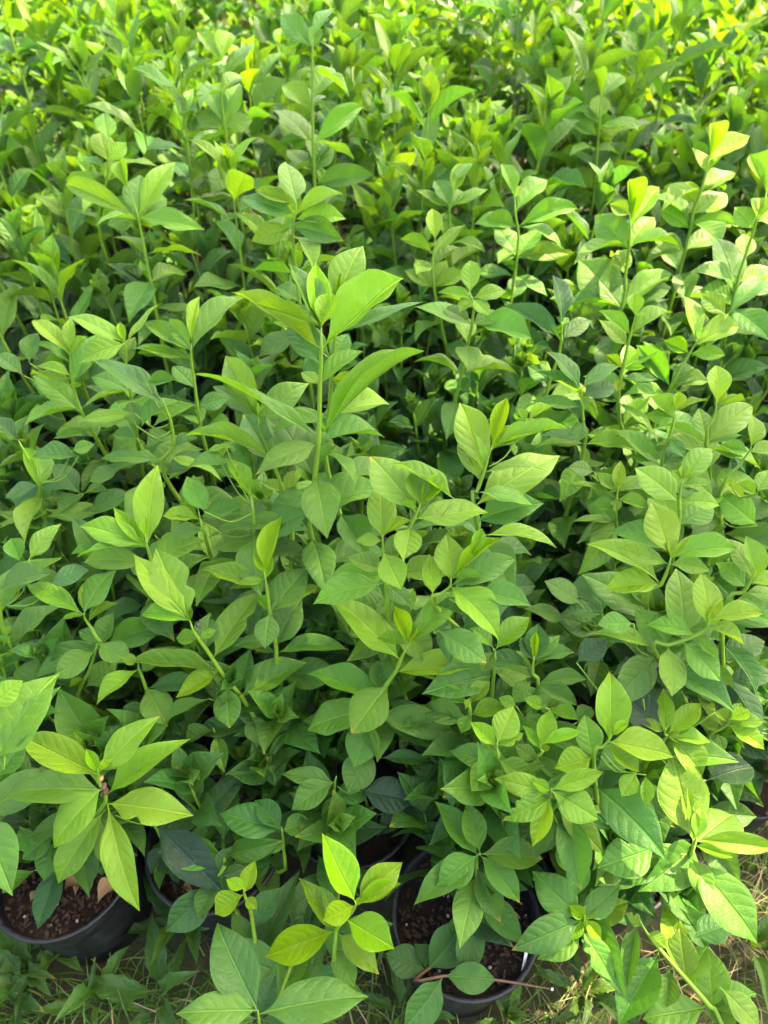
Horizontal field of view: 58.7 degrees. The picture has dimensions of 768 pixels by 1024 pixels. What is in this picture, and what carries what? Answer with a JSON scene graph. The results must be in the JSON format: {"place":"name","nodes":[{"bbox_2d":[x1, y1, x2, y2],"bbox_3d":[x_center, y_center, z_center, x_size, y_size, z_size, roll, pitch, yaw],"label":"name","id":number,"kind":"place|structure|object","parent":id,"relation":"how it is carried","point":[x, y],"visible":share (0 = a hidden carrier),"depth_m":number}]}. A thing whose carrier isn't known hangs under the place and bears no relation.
{"place":"outdoors","nodes":[
{"label":"outdoors","id":0,"kind":"place"},
{"bbox_2d":[0,0,767,1023],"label":"ground","id":1,"kind":"structure","parent":0,"point":[382,906],"depth_m":1.10},
{"bbox_2d":[0,945,44,1023],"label":"weed","id":2,"kind":"object","parent":1,"relation":"on","point":[29,1002],"visible":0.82,"depth_m":1.04},
{"bbox_2d":[0,371,47,508],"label":"potted shrub","id":3,"kind":"object","parent":1,"relation":"on","point":[11,404],"visible":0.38,"depth_m":1.32},
{"bbox_2d":[0,260,56,442],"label":"potted shrub","id":4,"kind":"object","parent":1,"relation":"on","point":[14,336],"visible":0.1,"depth_m":1.70},
{"bbox_2d":[0,674,59,895],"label":"potted shrub","id":5,"kind":"object","parent":1,"relation":"on","point":[24,707],"visible":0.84,"depth_m":0.78},
{"bbox_2d":[0,929,59,1021],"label":"weed","id":6,"kind":"object","parent":1,"relation":"on","point":[37,971],"visible":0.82,"depth_m":1.04},
{"bbox_2d":[0,106,70,421],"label":"potted shrub","id":7,"kind":"object","parent":1,"relation":"on","point":[17,180],"visible":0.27,"depth_m":1.69},
{"bbox_2d":[0,0,75,151],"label":"potted shrub","id":8,"kind":"object","parent":1,"relation":"on","point":[9,6],"visible":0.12,"depth_m":2.52},
{"bbox_2d":[0,524,88,731],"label":"potted shrub","id":9,"kind":"object","parent":1,"relation":"on","point":[16,627],"visible":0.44,"depth_m":0.95},
{"bbox_2d":[0,13,89,235],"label":"potted shrub","id":10,"kind":"object","parent":1,"relation":"on","point":[29,76],"visible":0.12,"depth_m":2.50},
{"bbox_2d":[0,0,90,310],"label":"potted shrub","id":11,"kind":"object","parent":1,"relation":"on","point":[8,45],"visible":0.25,"depth_m":2.00},
{"bbox_2d":[27,944,82,982],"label":"weed","id":12,"kind":"object","parent":1,"relation":"on","point":[72,962],"visible":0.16,"depth_m":1.05},
{"bbox_2d":[0,208,110,456],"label":"potted shrub","id":13,"kind":"object","parent":1,"relation":"on","point":[46,255],"visible":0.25,"depth_m":1.40},
{"bbox_2d":[0,102,111,337],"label":"potted shrub","id":14,"kind":"object","parent":1,"relation":"on","point":[31,152],"visible":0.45,"depth_m":1.78},
{"bbox_2d":[1,9,117,282],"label":"potted shrub","id":15,"kind":"object","parent":1,"relation":"on","point":[39,68],"visible":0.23,"depth_m":2.15},
{"bbox_2d":[0,415,128,613],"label":"potted shrub","id":16,"kind":"object","parent":1,"relation":"on","point":[26,497],"visible":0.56,"depth_m":1.09},
{"bbox_2d":[15,107,123,311],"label":"potted shrub","id":17,"kind":"object","parent":1,"relation":"on","point":[69,135],"visible":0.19,"depth_m":1.91},
{"bbox_2d":[0,146,139,452],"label":"potted shrub","id":18,"kind":"object","parent":1,"relation":"on","point":[16,245],"visible":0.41,"depth_m":1.51},
{"bbox_2d":[17,0,129,256],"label":"potted shrub","id":19,"kind":"object","parent":1,"relation":"on","point":[70,23],"visible":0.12,"depth_m":2.23},
{"bbox_2d":[0,0,161,291],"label":"potted shrub","id":20,"kind":"object","parent":1,"relation":"on","point":[51,61],"visible":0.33,"depth_m":1.94},
{"bbox_2d":[34,946,140,1023],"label":"weed","id":21,"kind":"object","parent":1,"relation":"on","point":[81,994],"visible":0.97,"depth_m":1.03},
{"bbox_2d":[21,135,156,431],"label":"potted shrub","id":22,"kind":"object","parent":1,"relation":"on","point":[49,207],"visible":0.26,"depth_m":1.66},
{"bbox_2d":[0,716,192,964],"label":"potted shrub","id":23,"kind":"object","parent":1,"relation":"on","point":[66,831],"visible":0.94,"depth_m":0.90},
{"bbox_2d":[0,304,192,573],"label":"potted shrub","id":24,"kind":"object","parent":1,"relation":"on","point":[59,393],"visible":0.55,"depth_m":1.16},
{"bbox_2d":[37,33,160,313],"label":"potted shrub","id":25,"kind":"object","parent":1,"relation":"on","point":[85,92],"visible":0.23,"depth_m":1.75},
{"bbox_2d":[0,465,208,677],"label":"potted shrub","id":26,"kind":"object","parent":1,"relation":"on","point":[100,553],"visible":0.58,"depth_m":0.98},
{"bbox_2d":[59,0,193,280],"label":"potted shrub","id":27,"kind":"object","parent":1,"relation":"on","point":[133,7],"visible":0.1,"depth_m":2.11},
{"bbox_2d":[0,602,257,836],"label":"potted shrub","id":28,"kind":"object","parent":1,"relation":"on","point":[86,696],"visible":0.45,"depth_m":0.99},
{"bbox_2d":[84,914,199,1023],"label":"weed","id":29,"kind":"object","parent":1,"relation":"on","point":[170,978],"visible":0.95,"depth_m":1.05},
{"bbox_2d":[76,0,209,346],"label":"potted shrub","id":30,"kind":"object","parent":1,"relation":"on","point":[111,85],"visible":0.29,"depth_m":1.82},
{"bbox_2d":[65,113,224,431],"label":"potted shrub","id":31,"kind":"object","parent":1,"relation":"on","point":[129,266],"visible":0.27,"depth_m":1.46},
{"bbox_2d":[65,157,235,514],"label":"potted shrub","id":32,"kind":"object","parent":1,"relation":"on","point":[145,199],"visible":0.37,"depth_m":1.31},
{"bbox_2d":[85,0,233,414],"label":"potted shrub","id":33,"kind":"object","parent":1,"relation":"on","point":[129,68],"visible":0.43,"depth_m":1.55},
{"bbox_2d":[98,0,224,301],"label":"potted shrub","id":34,"kind":"object","parent":1,"relation":"on","point":[146,37],"visible":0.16,"depth_m":1.98},
{"bbox_2d":[124,866,208,965],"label":"weed","id":35,"kind":"object","parent":1,"relation":"on","point":[162,909],"visible":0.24,"depth_m":1.09},
{"bbox_2d":[79,359,302,663],"bbox_3d":[-0.290,0.105,1.220,0.375,0.782,0.402,0,43,0],"label":"potted shrub","id":36,"kind":"object","parent":1,"relation":"on","point":[221,503],"visible":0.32,"depth_m":1.03},
{"bbox_2d":[141,0,252,275],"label":"potted shrub","id":37,"kind":"object","parent":1,"relation":"on","point":[193,55],"visible":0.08,"depth_m":2.15},
{"bbox_2d":[132,296,300,551],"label":"potted shrub","id":38,"kind":"object","parent":1,"relation":"on","point":[204,318],"visible":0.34,"depth_m":1.13},
{"bbox_2d":[180,0,253,265],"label":"potted shrub","id":39,"kind":"object","parent":1,"relation":"on","point":[208,7],"visible":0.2,"depth_m":2.38},
{"bbox_2d":[148,44,297,366],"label":"potted shrub","id":40,"kind":"object","parent":1,"relation":"on","point":[266,89],"visible":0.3,"depth_m":1.69},
{"bbox_2d":[183,59,268,327],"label":"potted shrub","id":41,"kind":"object","parent":1,"relation":"on","point":[195,81],"visible":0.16,"depth_m":1.82},
{"bbox_2d":[124,356,355,785],"bbox_3d":[-0.217,0.199,1.077,0.363,0.840,0.375,0,43,0],"label":"potted shrub","id":42,"kind":"object","parent":1,"relation":"on","point":[250,635],"visible":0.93,"depth_m":0.95},
{"bbox_2d":[202,49,277,288],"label":"potted shrub","id":43,"kind":"object","parent":1,"relation":"on","point":[211,76],"visible":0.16,"depth_m":2.02},
{"bbox_2d":[163,30,317,424],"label":"potted shrub","id":44,"kind":"object","parent":1,"relation":"on","point":[224,106],"visible":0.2,"depth_m":1.48},
{"bbox_2d":[181,137,323,426],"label":"potted shrub","id":45,"kind":"object","parent":1,"relation":"on","point":[250,316],"visible":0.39,"depth_m":1.39},
{"bbox_2d":[102,690,410,947],"bbox_3d":[-0.194,0.487,1.054,0.477,0.450,0.342,0,43,0],"label":"potted shrub","id":46,"kind":"object","parent":1,"relation":"on","point":[225,859],"visible":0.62,"depth_m":0.96},
{"bbox_2d":[218,5,306,278],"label":"potted shrub","id":47,"kind":"object","parent":1,"relation":"on","point":[264,28],"visible":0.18,"depth_m":2.12},
{"bbox_2d":[222,0,309,159],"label":"potted shrub","id":48,"kind":"object","parent":1,"relation":"on","point":[266,5],"visible":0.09,"depth_m":2.39},
{"bbox_2d":[213,26,373,404],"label":"potted shrub","id":49,"kind":"object","parent":1,"relation":"on","point":[290,59],"visible":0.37,"depth_m":1.68},
{"bbox_2d":[177,703,437,1023],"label":"potted shrub","id":50,"kind":"object","parent":1,"relation":"on","point":[287,977],"visible":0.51,"depth_m":0.87},
{"bbox_2d":[265,28,350,250],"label":"potted shrub","id":51,"kind":"object","parent":1,"relation":"on","point":[279,35],"visible":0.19,"depth_m":1.96},
{"bbox_2d":[259,0,364,250],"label":"potted shrub","id":52,"kind":"object","parent":1,"relation":"on","point":[314,6],"visible":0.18,"depth_m":2.10},
{"bbox_2d":[269,78,355,315],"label":"potted shrub","id":53,"kind":"object","parent":1,"relation":"on","point":[325,92],"visible":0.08,"depth_m":1.90},
{"bbox_2d":[244,8,396,439],"bbox_3d":[-0.137,-0.509,1.634,0.356,1.115,0.324,0,43,0],"label":"potted shrub","id":54,"kind":"object","parent":1,"relation":"on","point":[320,154],"visible":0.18,"depth_m":1.43},
{"bbox_2d":[282,0,368,251],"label":"potted shrub","id":55,"kind":"object","parent":1,"relation":"on","point":[302,4],"visible":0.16,"depth_m":2.24},
{"bbox_2d":[242,162,413,535],"bbox_3d":[-0.126,-0.212,1.439,0.397,0.948,0.343,0,43,0],"label":"potted shrub","id":56,"kind":"object","parent":1,"relation":"on","point":[315,227],"visible":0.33,"depth_m":1.15},
{"bbox_2d":[298,0,367,235],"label":"potted shrub","id":57,"kind":"object","parent":1,"relation":"on","point":[323,48],"visible":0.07,"depth_m":2.46},
{"bbox_2d":[265,415,409,563],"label":"potted shrub","id":58,"kind":"object","parent":1,"relation":"on","point":[366,444],"visible":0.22,"depth_m":1.25},
{"bbox_2d":[196,246,487,792],"bbox_3d":[-0.042,0.120,1.051,0.410,0.990,0.512,0,43,0],"label":"potted shrub","id":59,"kind":"object","parent":1,"relation":"on","point":[366,599],"visible":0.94,"depth_m":0.87},
{"bbox_2d":[308,0,419,330],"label":"potted shrub","id":60,"kind":"object","parent":1,"relation":"on","point":[366,26],"visible":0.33,"depth_m":1.93},
{"bbox_2d":[318,13,439,369],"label":"potted shrub","id":61,"kind":"object","parent":1,"relation":"on","point":[404,58],"visible":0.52,"depth_m":1.66},
{"bbox_2d":[316,139,445,409],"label":"potted shrub","id":62,"kind":"object","parent":1,"relation":"on","point":[374,222],"visible":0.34,"depth_m":1.62},
{"bbox_2d":[14,823,767,1023],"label":"dry straw","id":63,"kind":"object","parent":1,"relation":"on","point":[737,969],"visible":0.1,"depth_m":1.08},
{"bbox_2d":[347,23,457,371],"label":"potted shrub","id":64,"kind":"object","parent":1,"relation":"on","point":[366,96],"visible":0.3,"depth_m":1.86},
{"bbox_2d":[354,283,452,536],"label":"potted shrub","id":65,"kind":"object","parent":1,"relation":"on","point":[390,331],"visible":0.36,"depth_m":1.49},
{"bbox_2d":[376,0,440,262],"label":"potted shrub","id":66,"kind":"object","parent":1,"relation":"on","point":[415,27],"visible":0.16,"depth_m":2.16},
{"bbox_2d":[362,951,456,1023],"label":"weed","id":67,"kind":"object","parent":1,"relation":"on","point":[402,991],"visible":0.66,"depth_m":1.04},
{"bbox_2d":[373,0,450,236],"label":"potted shrub","id":68,"kind":"object","parent":1,"relation":"on","point":[430,11],"visible":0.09,"depth_m":2.39},
{"bbox_2d":[357,0,471,311],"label":"potted shrub","id":69,"kind":"object","parent":1,"relation":"on","point":[442,48],"visible":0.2,"depth_m":2.10},
{"bbox_2d":[322,260,531,538],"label":"potted shrub","id":70,"kind":"object","parent":1,"relation":"on","point":[431,420],"visible":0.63,"depth_m":1.31},
{"bbox_2d":[362,62,520,432],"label":"potted shrub","id":71,"kind":"object","parent":1,"relation":"on","point":[429,90],"visible":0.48,"depth_m":1.50},
{"bbox_2d":[404,96,495,395],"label":"potted shrub","id":72,"kind":"object","parent":1,"relation":"on","point":[456,125],"visible":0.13,"depth_m":1.72},
{"bbox_2d":[407,472,501,595],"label":"potted shrub","id":73,"kind":"object","parent":1,"relation":"on","point":[458,486],"visible":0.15,"depth_m":1.30},
{"bbox_2d":[414,57,509,333],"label":"potted shrub","id":74,"kind":"object","parent":1,"relation":"on","point":[442,69],"visible":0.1,"depth_m":1.95},
{"bbox_2d":[418,0,508,256],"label":"potted shrub","id":75,"kind":"object","parent":1,"relation":"on","point":[430,22],"visible":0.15,"depth_m":2.24},
{"bbox_2d":[384,756,553,1023],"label":"potted shrub","id":76,"kind":"object","parent":1,"relation":"on","point":[459,927],"visible":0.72,"depth_m":0.92},
{"bbox_2d":[426,35,513,298],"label":"potted shrub","id":77,"kind":"object","parent":1,"relation":"on","point":[485,73],"visible":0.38,"depth_m":2.02},
{"bbox_2d":[424,0,532,267],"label":"potted shrub","id":78,"kind":"object","parent":1,"relation":"on","point":[459,53],"visible":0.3,"depth_m":2.12},
{"bbox_2d":[364,616,599,862],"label":"potted shrub","id":79,"kind":"object","parent":1,"relation":"on","point":[497,733],"visible":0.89,"depth_m":0.88},
{"bbox_2d":[401,163,578,503],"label":"potted shrub","id":80,"kind":"object","parent":1,"relation":"on","point":[434,274],"visible":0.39,"depth_m":1.34},
{"bbox_2d":[475,985,529,1023],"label":"weed","id":81,"kind":"object","parent":1,"relation":"on","point":[510,1008],"visible":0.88,"depth_m":1.03},
{"bbox_2d":[440,74,586,394],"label":"potted shrub","id":82,"kind":"object","parent":1,"relation":"on","point":[548,135],"visible":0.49,"depth_m":1.52},
{"bbox_2d":[411,398,625,707],"bbox_3d":[0.213,0.181,1.086,0.383,0.854,0.404,0,43,0],"label":"potted shrub","id":83,"kind":"object","parent":1,"relation":"on","point":[491,582],"visible":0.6,"depth_m":0.83},
{"bbox_2d":[466,0,572,267],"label":"potted shrub","id":84,"kind":"object","parent":1,"relation":"on","point":[486,13],"visible":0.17,"depth_m":2.29},
{"bbox_2d":[469,0,594,308],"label":"potted shrub","id":85,"kind":"object","parent":1,"relation":"on","point":[518,25],"visible":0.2,"depth_m":1.95},
{"bbox_2d":[474,159,637,401],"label":"potted shrub","id":86,"kind":"object","parent":1,"relation":"on","point":[610,178],"visible":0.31,"depth_m":1.51},
{"bbox_2d":[490,0,623,323],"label":"potted shrub","id":87,"kind":"object","parent":1,"relation":"on","point":[533,66],"visible":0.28,"depth_m":1.81},
{"bbox_2d":[497,0,619,275],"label":"potted shrub","id":88,"kind":"object","parent":1,"relation":"on","point":[593,13],"visible":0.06,"depth_m":2.11},
{"bbox_2d":[481,352,637,622],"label":"potted shrub","id":89,"kind":"object","parent":1,"relation":"on","point":[562,532],"visible":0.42,"depth_m":1.19},
{"bbox_2d":[454,275,680,532],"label":"potted shrub","id":90,"kind":"object","parent":1,"relation":"on","point":[630,409],"visible":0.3,"depth_m":1.23},
{"bbox_2d":[496,25,641,261],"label":"potted shrub","id":91,"kind":"object","parent":1,"relation":"on","point":[587,56],"visible":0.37,"depth_m":1.69},
{"bbox_2d":[511,66,645,447],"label":"potted shrub","id":92,"kind":"object","parent":1,"relation":"on","point":[585,115],"visible":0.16,"depth_m":1.61},
{"bbox_2d":[532,949,638,1023],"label":"weed","id":93,"kind":"object","parent":1,"relation":"on","point":[599,985],"visible":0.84,"depth_m":1.05},
{"bbox_2d":[556,14,624,212],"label":"potted shrub","id":94,"kind":"object","parent":1,"relation":"on","point":[615,42],"visible":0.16,"depth_m":2.23},
{"bbox_2d":[527,176,678,552],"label":"potted shrub","id":95,"kind":"object","parent":1,"relation":"on","point":[599,287],"visible":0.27,"depth_m":1.32},
{"bbox_2d":[494,638,753,998],"bbox_3d":[0.312,0.459,0.974,0.360,0.601,0.394,0,43,0],"label":"potted shrub","id":96,"kind":"object","parent":1,"relation":"on","point":[583,814],"visible":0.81,"depth_m":0.85},
{"bbox_2d":[553,0,698,337],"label":"potted shrub","id":97,"kind":"object","parent":1,"relation":"on","point":[658,18],"visible":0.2,"depth_m":1.92},
{"bbox_2d":[525,536,731,743],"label":"potted shrub","id":98,"kind":"object","parent":1,"relation":"on","point":[572,613],"visible":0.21,"depth_m":1.07},
{"bbox_2d":[571,37,697,272],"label":"potted shrub","id":99,"kind":"object","parent":1,"relation":"on","point":[637,156],"visible":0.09,"depth_m":1.88},
{"bbox_2d":[569,0,708,272],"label":"potted shrub","id":100,"kind":"object","parent":1,"relation":"on","point":[629,9],"visible":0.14,"depth_m":2.03},
{"bbox_2d":[569,0,730,297],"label":"potted shrub","id":101,"kind":"object","parent":1,"relation":"on","point":[648,47],"visible":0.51,"depth_m":1.64},
{"bbox_2d":[604,0,719,254],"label":"potted shrub","id":102,"kind":"object","parent":1,"relation":"on","point":[707,5],"visible":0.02,"depth_m":2.26},
{"bbox_2d":[586,125,739,450],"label":"potted shrub","id":103,"kind":"object","parent":1,"relation":"on","point":[699,138],"visible":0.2,"depth_m":1.64},
{"bbox_2d":[567,277,767,574],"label":"potted shrub","id":104,"kind":"object","parent":1,"relation":"on","point":[603,508],"visible":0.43,"depth_m":1.12},
{"bbox_2d":[593,120,749,453],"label":"potted shrub","id":105,"kind":"object","parent":1,"relation":"on","point":[713,222],"visible":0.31,"depth_m":1.34},
{"bbox_2d":[582,502,767,942],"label":"potted shrub","id":106,"kind":"object","parent":1,"relation":"on","point":[681,658],"visible":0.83,"depth_m":0.84},
{"bbox_2d":[615,904,758,1023],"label":"potted shrub","id":107,"kind":"object","parent":1,"relation":"on","point":[657,996],"visible":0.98,"depth_m":0.86},
{"bbox_2d":[607,392,767,607],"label":"potted shrub","id":108,"kind":"object","parent":1,"relation":"on","point":[655,483],"visible":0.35,"depth_m":0.99},
{"bbox_2d":[624,11,767,298],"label":"potted shrub","id":109,"kind":"object","parent":1,"relation":"on","point":[704,70],"visible":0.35,"depth_m":1.96},
{"bbox_2d":[651,0,758,266],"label":"potted shrub","id":110,"kind":"object","parent":1,"relation":"on","point":[730,7],"visible":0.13,"depth_m":2.10},
{"bbox_2d":[648,35,767,332],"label":"potted shrub","id":111,"kind":"object","parent":1,"relation":"on","point":[749,55],"visible":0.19,"depth_m":1.78},
{"bbox_2d":[651,150,767,467],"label":"potted shrub","id":112,"kind":"object","parent":1,"relation":"on","point":[728,264],"visible":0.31,"depth_m":1.25},
{"bbox_2d":[657,365,767,644],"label":"potted shrub","id":113,"kind":"object","parent":1,"relation":"on","point":[743,506],"visible":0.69,"depth_m":1.03},
{"bbox_2d":[659,82,767,356],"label":"potted shrub","id":114,"kind":"object","parent":1,"relation":"on","point":[740,120],"visible":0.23,"depth_m":1.72},
{"bbox_2d":[667,0,767,264],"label":"potted shrub","id":115,"kind":"object","parent":1,"relation":"on","point":[757,7],"visible":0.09,"depth_m":2.29},
{"bbox_2d":[698,164,767,401],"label":"potted shrub","id":116,"kind":"object","parent":1,"relation":"on","point":[758,191],"visible":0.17,"depth_m":1.66},
{"bbox_2d":[698,228,767,383],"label":"potted shrub","id":117,"kind":"object","parent":1,"relation":"on","point":[753,302],"visible":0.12,"depth_m":1.54},
{"bbox_2d":[730,913,767,1009],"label":"weed","id":118,"kind":"object","parent":1,"relation":"on","point":[761,965],"visible":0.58,"depth_m":1.08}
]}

